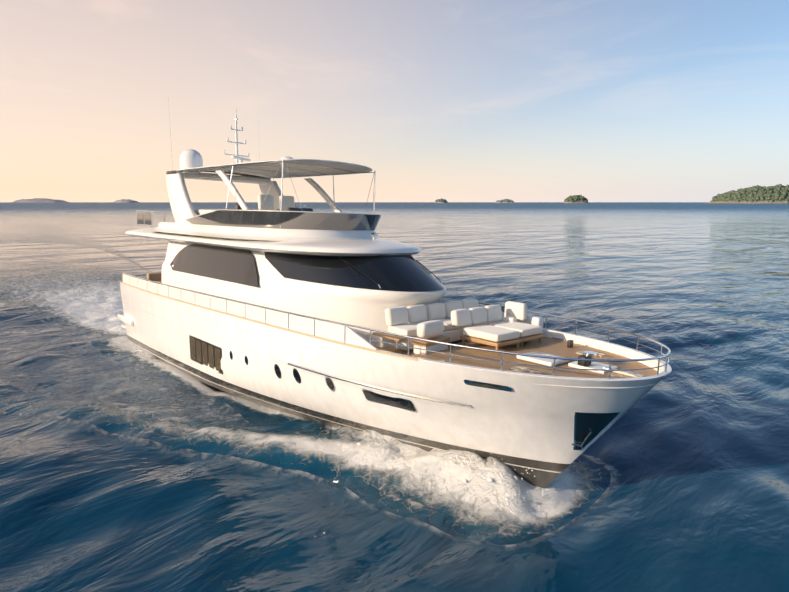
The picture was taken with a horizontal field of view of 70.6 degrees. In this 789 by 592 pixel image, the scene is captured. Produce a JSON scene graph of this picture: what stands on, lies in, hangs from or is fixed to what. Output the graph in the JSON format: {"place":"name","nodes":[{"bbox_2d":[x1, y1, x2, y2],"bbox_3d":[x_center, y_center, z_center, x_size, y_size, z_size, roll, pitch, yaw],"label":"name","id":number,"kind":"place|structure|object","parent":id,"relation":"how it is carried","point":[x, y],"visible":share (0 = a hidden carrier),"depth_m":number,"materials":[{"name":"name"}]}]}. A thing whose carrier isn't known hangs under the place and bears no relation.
{"place":"outdoors","nodes":[
{"label":"outdoors","id":0,"kind":"place"},
{"bbox_2d":[11,198,69,202],"bbox_3d":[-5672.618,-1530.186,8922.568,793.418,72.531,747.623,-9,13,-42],"label":"island","id":1,"kind":"structure","parent":0,"point":[39,200],"depth_m":8756.73,"materials":[{"name":"grey"}]},
{"bbox_2d":[113,199,138,202],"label":"island","id":2,"kind":"structure","parent":0,"point":[125,201],"depth_m":8836.73,"materials":[{"name":"grey"}]},
{"bbox_2d":[0,202,788,591],"bbox_3d":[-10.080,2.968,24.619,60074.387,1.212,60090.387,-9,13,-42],"label":"sea water","id":3,"kind":"structure","parent":0,"point":[126,464],"depth_m":16.19,"materials":[{"name":"blue liquid"}]},
{"bbox_2d":[120,283,664,487],"bbox_3d":[-3.128,2.363,21.430,6.528,4.500,25.900,-5,10,-42],"label":"hull","id":4,"kind":"object","parent":3,"relation":"in","point":[526,422],"depth_m":14.63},
{"bbox_2d":[117,314,133,328],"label":"swim platform","id":5,"kind":"structure","parent":4,"relation":"attached to","point":[125,319],"depth_m":28.15,"materials":[{"name":"white plastic"}]},
{"bbox_2d":[190,337,502,388],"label":"vents","id":6,"kind":"object","parent":4,"relation":"in","point":[210,353],"visible":0.48,"depth_m":21.09,"materials":[{"name":"black metal"}]},
{"bbox_2d":[125,283,671,388],"bbox_3d":[-3.075,0.604,21.192,6.528,0.972,25.900,-5,10,-42],"label":"bow bulwark","id":7,"kind":"object","parent":4,"relation":"on","point":[624,351],"visible":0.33,"depth_m":13.60,"materials":[{"name":"white"}]},
{"bbox_2d":[123,274,503,349],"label":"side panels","id":8,"kind":"object","parent":7,"relation":"on","point":[336,332],"visible":0.4,"depth_m":17.73,"materials":[{"name":"white"}]},
{"bbox_2d":[120,282,551,360],"bbox_3d":[-4.524,0.183,22.731,6.552,0.416,21.403,-5,10,-42],"label":"cap rail","id":9,"kind":"object","parent":7,"relation":"on","point":[355,346],"visible":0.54,"depth_m":16.20,"materials":[{"name":"beige"}]},
{"bbox_2d":[123,273,670,378],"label":"deck rails","id":10,"kind":"object","parent":7,"relation":"on","point":[660,357],"visible":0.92,"depth_m":12.82,"materials":[{"name":"silver metal"}]},
{"bbox_2d":[576,414,616,448],"bbox_3d":[4.779,3.087,12.869,2.003,1.149,0.944,-5,10,-42],"label":"anchor pocket","id":11,"kind":"object","parent":4,"relation":"attached to","point":[594,424],"visible":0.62,"depth_m":12.50,"materials":[{"name":"black metal"}]},
{"bbox_2d":[325,426,534,502],"bbox_3d":[1.473,3.901,16.447,6.092,1.131,6.879,-9,13,-42],"label":"bow spray","id":12,"kind":"object","parent":3,"relation":"on","point":[488,479],"visible":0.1,"depth_m":13.99,"materials":[{"name":"white liquid"}]},
{"bbox_2d":[435,198,447,202],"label":"island","id":13,"kind":"structure","parent":3,"relation":"in","point":[441,200],"depth_m":5100.76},
{"bbox_2d":[496,199,513,202],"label":"island","id":14,"kind":"structure","parent":3,"relation":"in","point":[505,201],"depth_m":5081.20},
{"bbox_2d":[564,195,587,202],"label":"island","id":15,"kind":"structure","parent":3,"relation":"in","point":[576,199],"depth_m":3309.99,"materials":[{"name":"green plant"}]},
{"bbox_2d":[0,0,788,201],"label":"sky","id":16,"kind":"structure","parent":0,"point":[450,100],"materials":[{"name":"blue"}]},
{"bbox_2d":[339,257,656,377],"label":"deck","id":17,"kind":"structure","parent":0,"point":[547,345],"depth_m":14.19,"materials":[{"name":"brown wood"}]},
{"bbox_2d":[147,272,161,283],"bbox_3d":[-10.246,-0.679,28.892,4.200,1.000,2.500,-5,10,-42],"label":"cockpit sofa","id":18,"kind":"object","parent":17,"relation":"on","point":[156,277],"visible":0.06,"depth_m":28.33,"materials":[{"name":"beige"}]},
{"bbox_2d":[162,241,445,346],"bbox_3d":[-3.648,-0.476,21.706,5.560,3.020,14.120,-5,10,-42],"label":"deckhouse","id":19,"kind":"object","parent":17,"relation":"on","point":[276,289],"visible":0.19,"depth_m":17.35,"materials":[{"name":"white"}]},
{"bbox_2d":[170,244,257,286],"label":"side windows","id":20,"kind":"structure","parent":19,"relation":"attached to","point":[233,265],"depth_m":21.11,"materials":[{"name":"brown glass"}]},
{"bbox_2d":[136,160,381,239],"bbox_3d":[-5.736,-3.941,23.632,5.871,2.603,14.607,-5,10,-42],"label":"flybridge railing","id":21,"kind":"object","parent":19,"relation":"on","point":[373,235],"depth_m":19.82,"materials":[{"name":"silver metal"}]},
{"bbox_2d":[165,170,341,222],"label":"radar arch","id":22,"kind":"structure","parent":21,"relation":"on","point":[182,207],"depth_m":23.94,"materials":[{"name":"white plastic"}]},
{"bbox_2d":[179,109,292,176],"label":"mast domes","id":23,"kind":"structure","parent":22,"relation":"on","point":[190,158],"depth_m":24.03,"materials":[{"name":"white plastic"}]},
{"bbox_2d":[180,161,373,207],"bbox_3d":[-5.103,-4.334,22.900,4.304,1.828,8.300,-5,10,-42],"label":"canopy frame","id":24,"kind":"object","parent":21,"relation":"on","point":[278,171],"visible":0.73,"depth_m":22.12,"materials":[{"name":"silver metal"}]},
{"bbox_2d":[177,159,371,177],"bbox_3d":[-5.247,-5.223,22.965,4.800,0.250,9.600,-5,10,-42],"label":"hardtop","id":25,"kind":"object","parent":24,"relation":"on","point":[357,168],"visible":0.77,"depth_m":22.02,"materials":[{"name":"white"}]},
{"bbox_2d":[125,227,420,255],"bbox_3d":[-5.382,-2.414,23.401,6.240,0.500,16.050,-5,10,-42],"label":"flybridge deck overhang","id":26,"kind":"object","parent":19,"relation":"on","point":[338,247],"depth_m":17.91,"materials":[{"name":"white plastic"}]},
{"bbox_2d":[137,213,151,224],"bbox_3d":[-9.710,-3.801,27.986,5.515,0.500,1.850,-5,10,-42],"label":"furniture","id":27,"kind":"object","parent":26,"relation":"on","point":[140,218],"visible":0.48,"depth_m":26.17,"materials":[{"name":"grey"}]},
{"bbox_2d":[194,194,294,214],"bbox_3d":[-4.899,-3.301,22.708,4.250,1.473,7.200,-5,10,-42],"label":"seat","id":28,"kind":"object","parent":26,"relation":"on","point":[287,202],"visible":0.08,"depth_m":20.97,"materials":[{"name":"beige fabric"}]},
{"bbox_2d":[143,222,378,240],"bbox_3d":[-5.017,-2.688,22.974,6.440,0.420,11.500,-5,10,-42],"label":"flybridge coaming","id":29,"kind":"object","parent":26,"relation":"on","point":[255,233],"visible":0.62,"depth_m":19.30,"materials":[{"name":"white plastic"}]},
{"bbox_2d":[186,210,381,229],"bbox_3d":[-3.755,-2.935,21.571,5.840,0.560,7.212,-5,10,-42],"label":"flybridge windscreen","id":30,"kind":"object","parent":29,"relation":"on","point":[300,220],"visible":0.98,"depth_m":18.85,"materials":[{"name":"black glass"}]},
{"bbox_2d":[264,252,444,291],"bbox_3d":[-0.836,-0.971,18.585,4.748,0.950,5.810,-5,10,-42],"label":"windshield","id":31,"kind":"object","parent":19,"relation":"on","point":[408,273],"visible":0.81,"depth_m":17.08,"materials":[{"name":"black glass"}]},
{"bbox_2d":[372,332,543,350],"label":"teak frames","id":32,"kind":"structure","parent":17,"relation":"on","point":[497,345],"depth_m":15.08,"materials":[{"name":"brown wood"}]},
{"bbox_2d":[385,299,542,341],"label":"sofa cushions","id":33,"kind":"object","parent":32,"relation":"on","point":[471,317],"visible":0.98,"depth_m":15.97,"materials":[{"name":"beige fabric"}]},
{"bbox_2d":[382,315,617,373],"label":"deck hatches","id":34,"kind":"object","parent":17,"relation":"on","point":[454,335],"visible":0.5,"depth_m":14.73,"materials":[{"name":"white plastic"}]},
{"bbox_2d":[437,351,600,373],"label":"mooring lines","id":35,"kind":"object","parent":17,"relation":"on","point":[517,368],"visible":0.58,"depth_m":12.97,"materials":[{"name":"white fabric"}]},
{"bbox_2d":[700,184,788,203],"bbox_3d":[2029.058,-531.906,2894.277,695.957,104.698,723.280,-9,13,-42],"label":"island","id":36,"kind":"structure","parent":0,"point":[775,194],"depth_m":2811.12,"materials":[{"name":"green plant"}]}
]}

